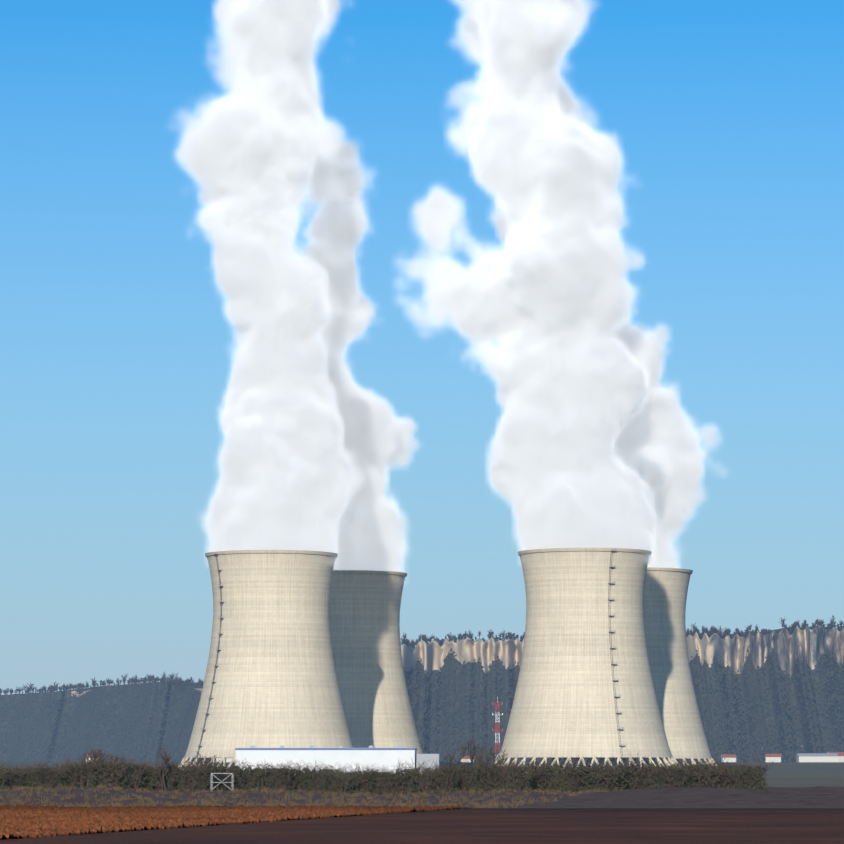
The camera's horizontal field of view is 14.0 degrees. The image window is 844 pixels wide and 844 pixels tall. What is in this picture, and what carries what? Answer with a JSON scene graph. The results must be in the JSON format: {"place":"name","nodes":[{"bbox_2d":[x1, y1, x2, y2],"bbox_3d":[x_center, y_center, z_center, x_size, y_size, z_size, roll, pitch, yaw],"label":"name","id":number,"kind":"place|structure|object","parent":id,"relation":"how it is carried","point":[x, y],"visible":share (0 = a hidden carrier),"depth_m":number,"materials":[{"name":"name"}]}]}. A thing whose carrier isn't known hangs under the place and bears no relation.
{"place":"outdoors","nodes":[
{"label":"outdoors","id":0,"kind":"place"},
{"bbox_2d":[196,552,222,755],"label":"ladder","id":1,"kind":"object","parent":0,"point":[218,644],"depth_m":1976.98,"materials":[{"name":"grey metal"}]},
{"bbox_2d":[0,804,469,839],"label":"plowed field","id":2,"kind":"structure","parent":0,"point":[23,821],"depth_m":183.31,"materials":[{"name":"soil"}]},
{"bbox_2d":[0,626,843,761],"bbox_3d":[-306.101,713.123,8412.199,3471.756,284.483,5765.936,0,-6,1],"label":"plateau cliffs and slopes","id":3,"kind":"structure","parent":0,"point":[810,644],"depth_m":6013.47,"materials":[{"name":"stone"}]},
{"bbox_2d":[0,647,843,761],"bbox_3d":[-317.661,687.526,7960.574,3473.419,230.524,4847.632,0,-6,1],"label":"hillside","id":4,"kind":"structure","parent":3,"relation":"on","point":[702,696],"depth_m":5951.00,"materials":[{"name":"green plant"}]},
{"bbox_2d":[0,615,843,694],"bbox_3d":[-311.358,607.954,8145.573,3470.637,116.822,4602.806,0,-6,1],"label":"trees","id":5,"kind":"object","parent":3,"relation":"on","point":[163,679],"visible":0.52,"depth_m":6151.03,"materials":[{"name":"plant"}]},
{"bbox_2d":[0,808,843,843],"bbox_3d":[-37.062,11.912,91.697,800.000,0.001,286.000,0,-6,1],"label":"flat field","id":6,"kind":"structure","parent":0,"point":[643,826],"depth_m":149.67,"materials":[{"name":"soil"}]},
{"bbox_2d":[0,786,843,807],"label":"grass bank","id":7,"kind":"structure","parent":0,"point":[768,797],"depth_m":259.69,"materials":[{"name":"brown plant"}]},
{"bbox_2d":[211,773,232,788],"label":"steel frame stand","id":8,"kind":"object","parent":7,"relation":"on","point":[219,780],"visible":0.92,"depth_m":293.38,"materials":[{"name":"grey metal"}]},
{"bbox_2d":[82,738,507,789],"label":"bare hedgerow trees","id":9,"kind":"object","parent":7,"relation":"on","point":[472,756],"visible":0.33,"depth_m":299.61,"materials":[{"name":"brown plant"}]},
{"bbox_2d":[0,782,622,807],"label":"dry grass tufts","id":10,"kind":"object","parent":7,"relation":"on","point":[204,802],"visible":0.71,"depth_m":256.84,"materials":[{"name":"brown plant"}]},
{"bbox_2d":[0,761,767,793],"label":"hedge ivy clumps","id":11,"kind":"object","parent":7,"relation":"on","point":[411,788],"visible":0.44,"depth_m":296.20,"materials":[{"name":"green plant"}]},
{"bbox_2d":[0,750,773,793],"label":"shrubs","id":12,"kind":"object","parent":7,"relation":"on","point":[344,789],"visible":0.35,"depth_m":296.32,"materials":[{"name":"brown plant"}]},
{"bbox_2d":[0,762,843,772],"bbox_3d":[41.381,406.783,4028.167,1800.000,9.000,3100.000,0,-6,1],"label":"ground","id":13,"kind":"structure","parent":0,"point":[806,767],"depth_m":2757.05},
{"bbox_2d":[216,758,232,761],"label":"building","id":14,"kind":"structure","parent":13,"relation":"on","point":[228,759],"depth_m":3180.53,"materials":[{"name":"beige"}]},
{"bbox_2d":[461,756,474,761],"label":"house","id":15,"kind":"structure","parent":13,"relation":"on","point":[465,758],"depth_m":3874.80,"materials":[{"name":"beige"}]},
{"bbox_2d":[721,754,736,761],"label":"house","id":16,"kind":"structure","parent":13,"relation":"on","point":[731,757],"depth_m":3273.65,"materials":[{"name":"beige"}]},
{"bbox_2d":[765,754,781,761],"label":"house","id":17,"kind":"structure","parent":13,"relation":"on","point":[774,757],"depth_m":3124.10,"materials":[{"name":"beige"}]},
{"bbox_2d":[796,753,837,761],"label":"shed","id":18,"kind":"structure","parent":13,"relation":"on","point":[816,757],"depth_m":2970.47,"materials":[{"name":"beige"}]},
{"bbox_2d":[827,752,843,761],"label":"house","id":19,"kind":"structure","parent":13,"relation":"on","point":[840,756],"depth_m":3033.91,"materials":[{"name":"beige"}]},
{"bbox_2d":[0,0,843,694],"label":"sky","id":20,"kind":"structure","parent":0,"point":[437,293],"materials":[{"name":"blue"}]},
{"bbox_2d":[9,773,843,807],"bbox_3d":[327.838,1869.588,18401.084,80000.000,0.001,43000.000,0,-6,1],"label":"ground","id":21,"kind":"structure","parent":0,"point":[790,780],"depth_m":919.40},
{"bbox_2d":[179,756,235,772],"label":"tower support columns","id":22,"kind":"structure","parent":21,"relation":"on","point":[222,760],"depth_m":1961.81,"materials":[{"name":"beige concrete"}]},
{"bbox_2d":[185,550,352,757],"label":"cooling tower","id":23,"kind":"structure","parent":21,"relation":"on","point":[275,684],"depth_m":1966.76,"materials":[{"name":"concrete"}]},
{"bbox_2d":[236,750,415,773],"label":"plant hall walls","id":24,"kind":"structure","parent":21,"relation":"on","point":[377,758],"depth_m":1841.17,"materials":[{"name":"white metal"}]},
{"bbox_2d":[235,748,416,749],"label":"roof edge","id":25,"kind":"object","parent":24,"relation":"attached to","point":[325,748],"depth_m":1841.46,"materials":[{"name":"blue metal"}]},
{"bbox_2d":[250,746,439,773],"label":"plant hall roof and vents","id":26,"kind":"structure","parent":24,"relation":"on","point":[428,759],"depth_m":1845.11,"materials":[{"name":"grey metal"}]},
{"bbox_2d":[329,570,422,758],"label":"cooling tower","id":27,"kind":"structure","parent":21,"relation":"on","point":[364,610],"depth_m":2167.03,"materials":[{"name":"concrete"}]},
{"bbox_2d":[492,697,502,761],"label":"lattice mast","id":28,"kind":"object","parent":21,"relation":"on","point":[497,734],"visible":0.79,"depth_m":2088.62,"materials":[{"name":"metal"}]},
{"bbox_2d":[499,548,672,757],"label":"cooling tower","id":29,"kind":"structure","parent":21,"relation":"on","point":[564,704],"depth_m":1948.09,"materials":[{"name":"concrete"}]},
{"bbox_2d":[608,551,623,756],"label":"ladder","id":30,"kind":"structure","parent":29,"relation":"attached to","point":[611,582],"depth_m":1944.28,"materials":[{"name":"grey metal"}]},
{"bbox_2d":[496,756,676,773],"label":"tower support columns","id":31,"kind":"structure","parent":21,"relation":"on","point":[665,760],"depth_m":1941.78,"materials":[{"name":"beige concrete"}]},
{"bbox_2d":[550,758,716,771],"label":"tower support columns","id":32,"kind":"structure","parent":21,"relation":"on","point":[692,760],"depth_m":2135.96,"materials":[{"name":"beige concrete"}]},
{"bbox_2d":[559,567,711,758],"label":"cooling tower","id":33,"kind":"structure","parent":21,"relation":"on","point":[665,598],"depth_m":2138.48,"materials":[{"name":"concrete"}]}
]}

